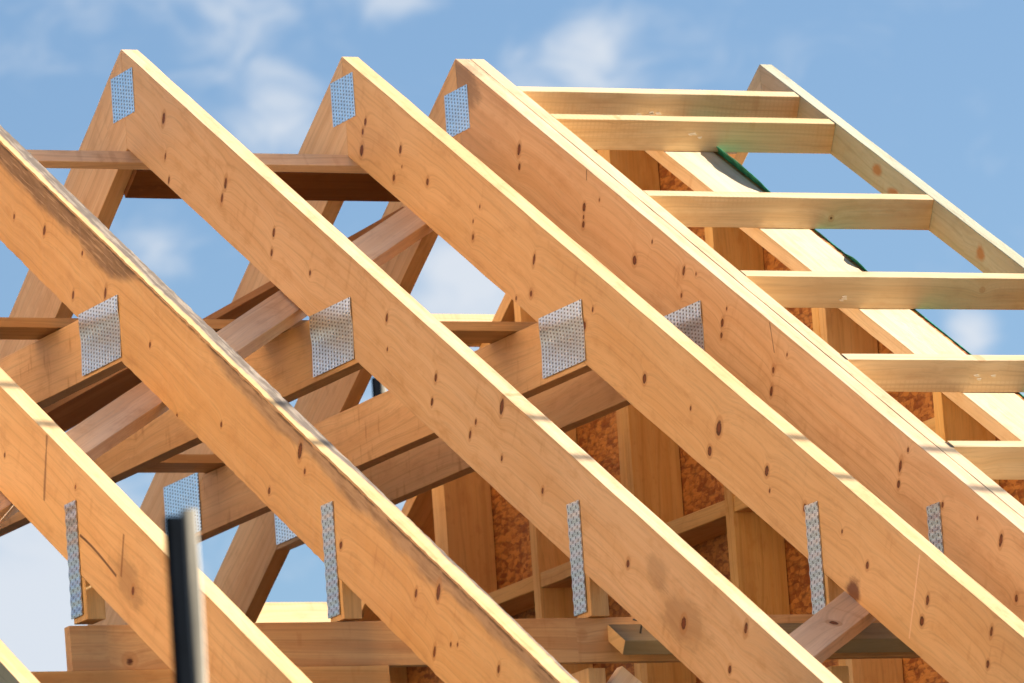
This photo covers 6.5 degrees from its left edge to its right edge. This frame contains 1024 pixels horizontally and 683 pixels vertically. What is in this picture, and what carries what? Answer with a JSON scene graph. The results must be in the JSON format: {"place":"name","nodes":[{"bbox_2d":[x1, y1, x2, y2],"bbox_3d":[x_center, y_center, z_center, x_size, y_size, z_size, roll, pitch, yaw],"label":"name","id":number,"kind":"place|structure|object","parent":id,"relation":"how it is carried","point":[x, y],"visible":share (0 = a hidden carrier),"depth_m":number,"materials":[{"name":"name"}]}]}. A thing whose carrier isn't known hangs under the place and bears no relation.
{"place":"outdoors","nodes":[
{"label":"outdoors","id":0,"kind":"place"},
{"bbox_2d":[0,639,39,682],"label":"roof truss","id":1,"kind":"object","parent":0,"point":[13,669],"visible":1,"depth_m":18.39,"materials":[{"name":"brown wood"}]},
{"bbox_2d":[64,614,920,670],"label":"eaves beam","id":2,"kind":"structure","parent":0,"point":[348,643],"depth_m":19.88,"materials":[{"name":"brown wood"}]},
{"bbox_2d":[0,368,311,682],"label":"roof truss","id":3,"kind":"object","parent":2,"relation":"on","point":[91,521],"visible":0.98,"depth_m":19.53,"materials":[{"name":"brown wood"}]},
{"bbox_2d":[31,665,389,682],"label":"eaves beam","id":4,"kind":"structure","parent":2,"relation":"attached to","point":[351,674],"depth_m":19.67,"materials":[{"name":"brown wood"}]},
{"bbox_2d":[0,125,578,682],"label":"roof truss","id":5,"kind":"object","parent":2,"relation":"on","point":[432,605],"visible":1,"depth_m":20.41,"materials":[{"name":"brown wood"}]},
{"bbox_2d":[0,50,841,682],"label":"roof truss","id":6,"kind":"object","parent":2,"relation":"on","point":[646,568],"visible":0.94,"depth_m":21.11,"materials":[{"name":"brown wood"}]},
{"bbox_2d":[90,57,1023,682],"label":"roof truss","id":7,"kind":"object","parent":2,"relation":"on","point":[836,525],"visible":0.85,"depth_m":21.49,"materials":[{"name":"brown wood"}]},
{"bbox_2d":[139,454,225,472],"bbox_3d":[-1.967,0.313,23.183,3.200,0.025,0.151,0,-11,-24],"label":"collar binder","id":8,"kind":"object","parent":7,"relation":"on","point":[192,463],"visible":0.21,"depth_m":23.64,"materials":[{"name":"brown wood"}]},
{"bbox_2d":[26,149,367,173],"bbox_3d":[-1.560,-0.461,22.412,3.100,0.039,0.030,0,-41,-24],"label":"ridge batten","id":9,"kind":"object","parent":7,"relation":"attached to","point":[130,160],"visible":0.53,"depth_m":22.68,"materials":[{"name":"brown wood"}]},
{"bbox_2d":[0,207,432,523],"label":"diagonal brace","id":10,"kind":"object","parent":7,"relation":"attached to","point":[108,427],"visible":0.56,"depth_m":21.42,"materials":[{"name":"brown wood"}]},
{"bbox_2d":[42,207,403,431],"bbox_3d":[-0.755,-0.038,23.317,1.175,0.023,0.106,-29,-38,13],"label":"diagonal brace","id":11,"kind":"object","parent":7,"relation":"attached to","point":[69,412],"visible":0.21,"depth_m":23.37,"materials":[{"name":"brown wood"}]},
{"bbox_2d":[124,170,399,201],"bbox_3d":[-0.569,-0.401,22.940,0.870,0.021,0.104,0,-41,-24],"label":"purlin plank","id":12,"kind":"object","parent":7,"relation":"attached to","point":[305,186],"visible":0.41,"depth_m":22.96,"materials":[{"name":"brown wood"}]},
{"bbox_2d":[0,317,536,342],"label":"collar binder","id":13,"kind":"object","parent":7,"relation":"on","point":[14,328],"visible":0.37,"depth_m":21.65,"materials":[{"name":"brown wood"}]},
{"bbox_2d":[789,591,875,662],"bbox_3d":[0.552,0.744,19.712,0.096,0.037,1.407,15,19,18],"label":"diagonal brace","id":14,"kind":"object","parent":7,"relation":"attached to","point":[824,633],"visible":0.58,"depth_m":20.07,"materials":[{"name":"brown wood"}]},
{"bbox_2d":[571,668,605,682],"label":"wall stud","id":15,"kind":"object","parent":2,"relation":"attached to","point":[592,675],"depth_m":20.11,"materials":[{"name":"brown wood"}]},
{"bbox_2d":[213,59,1023,622],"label":"roof truss","id":16,"kind":"object","parent":2,"relation":"on","point":[939,499],"visible":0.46,"depth_m":21.97,"materials":[{"name":"brown wood"}]},
{"bbox_2d":[471,59,1023,518],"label":"doubling rafter","id":17,"kind":"object","parent":16,"relation":"attached to","point":[923,429],"visible":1,"depth_m":21.59,"materials":[{"name":"beige wood"}]},
{"bbox_2d":[607,666,641,682],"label":"slanting offcut","id":18,"kind":"object","parent":2,"relation":"attached to","point":[621,674],"visible":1,"depth_m":20.16,"materials":[{"name":"brown wood"}]},
{"bbox_2d":[607,619,914,654],"bbox_3d":[0.792,0.668,20.351,1.232,0.084,0.102,0,-11,-24],"label":"treated batten","id":19,"kind":"object","parent":2,"relation":"attached to","point":[631,639],"visible":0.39,"depth_m":20.28,"materials":[{"name":"brown wood"}]},
{"bbox_2d":[826,666,848,682],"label":"wall stud","id":20,"kind":"object","parent":2,"relation":"attached to","point":[841,673],"depth_m":20.36,"materials":[{"name":"brown wood"}]},
{"bbox_2d":[0,0,1023,671],"label":"sky","id":21,"kind":"structure","parent":0,"point":[937,86],"materials":[{"name":"blue"}]},
{"bbox_2d":[357,150,1023,682],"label":"gable wall","id":22,"kind":"structure","parent":0,"point":[511,560],"depth_m":22.87,"materials":[{"name":"brown wood"}]},
{"bbox_2d":[256,602,330,622],"bbox_3d":[-0.403,0.762,24.809,0.788,0.086,0.039,0,-41,-24],"label":"outlooker","id":23,"kind":"object","parent":22,"relation":"on","point":[274,612],"visible":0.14,"depth_m":24.71,"materials":[{"name":"brown wood"}]},
{"bbox_2d":[432,314,494,346],"bbox_3d":[-0.022,-0.028,23.973,0.788,0.085,0.039,0,-41,-24],"label":"outlooker","id":24,"kind":"object","parent":22,"relation":"on","point":[464,317],"visible":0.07,"depth_m":23.93,"materials":[{"name":"brown wood"}]},
{"bbox_2d":[517,86,799,118],"bbox_3d":[0.372,-0.604,23.105,0.788,0.090,0.074,0,-11,-24],"label":"outlooker","id":25,"kind":"object","parent":22,"relation":"on","point":[657,102],"visible":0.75,"depth_m":23.09,"materials":[{"name":"brown wood"}]},
{"bbox_2d":[734,64,1023,273],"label":"barge rafters","id":26,"kind":"object","parent":25,"relation":"attached to","point":[957,230],"visible":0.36,"depth_m":22.76,"materials":[{"name":"brown wood"}]},
{"bbox_2d":[551,114,834,153],"bbox_3d":[0.456,-0.528,22.916,0.788,0.090,0.074,0,-11,-24],"label":"outlooker","id":27,"kind":"object","parent":22,"relation":"on","point":[701,134],"visible":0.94,"depth_m":22.91,"materials":[{"name":"brown wood"}]},
{"bbox_2d":[725,152,735,158],"bbox_3d":[0.212,-0.513,23.460,0.788,0.086,0.039,0,-41,-24],"label":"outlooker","id":28,"kind":"object","parent":22,"relation":"on","point":[732,154],"visible":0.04,"depth_m":23.58,"materials":[{"name":"brown wood"}]},
{"bbox_2d":[643,190,933,229],"bbox_3d":[0.684,-0.326,22.405,0.788,0.090,0.074,0,-11,-24],"label":"outlooker","id":29,"kind":"object","parent":22,"relation":"on","point":[790,210],"visible":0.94,"depth_m":22.40,"materials":[{"name":"brown wood"}]},
{"bbox_2d":[716,147,1023,396],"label":"wall membrane","id":30,"kind":"object","parent":22,"relation":"attached to","point":[737,165],"depth_m":22.72,"materials":[{"name":"green plastic"}]},
{"bbox_2d":[740,270,1023,309],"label":"outlooker","id":31,"kind":"object","parent":22,"relation":"on","point":[870,290],"visible":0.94,"depth_m":21.88,"materials":[{"name":"brown wood"}]},
{"bbox_2d":[841,354,1023,392],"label":"outlooker","id":32,"kind":"object","parent":22,"relation":"on","point":[939,373],"visible":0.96,"depth_m":21.32,"materials":[{"name":"brown wood"}]},
{"bbox_2d":[947,441,1023,479],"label":"outlooker","id":33,"kind":"object","parent":22,"relation":"on","point":[997,460],"visible":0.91,"depth_m":20.75,"materials":[{"name":"brown wood"}]},
{"label":"ground","id":34,"kind":"structure","parent":0,"visible":0},
{"bbox_2d":[164,508,206,682],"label":"site post","id":35,"kind":"object","parent":34,"relation":"on","point":[185,598],"visible":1,"depth_m":11.48,"materials":[{"name":"black metal"}]},
{"bbox_2d":[371,377,386,396],"bbox_3d":[-0.234,3.563,31.410,0.053,7.004,0.023,0,-11,-24],"label":"site post","id":36,"kind":"object","parent":34,"relation":"on","point":[378,388],"visible":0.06,"depth_m":31.98,"materials":[{"name":"black paint"}]}
]}

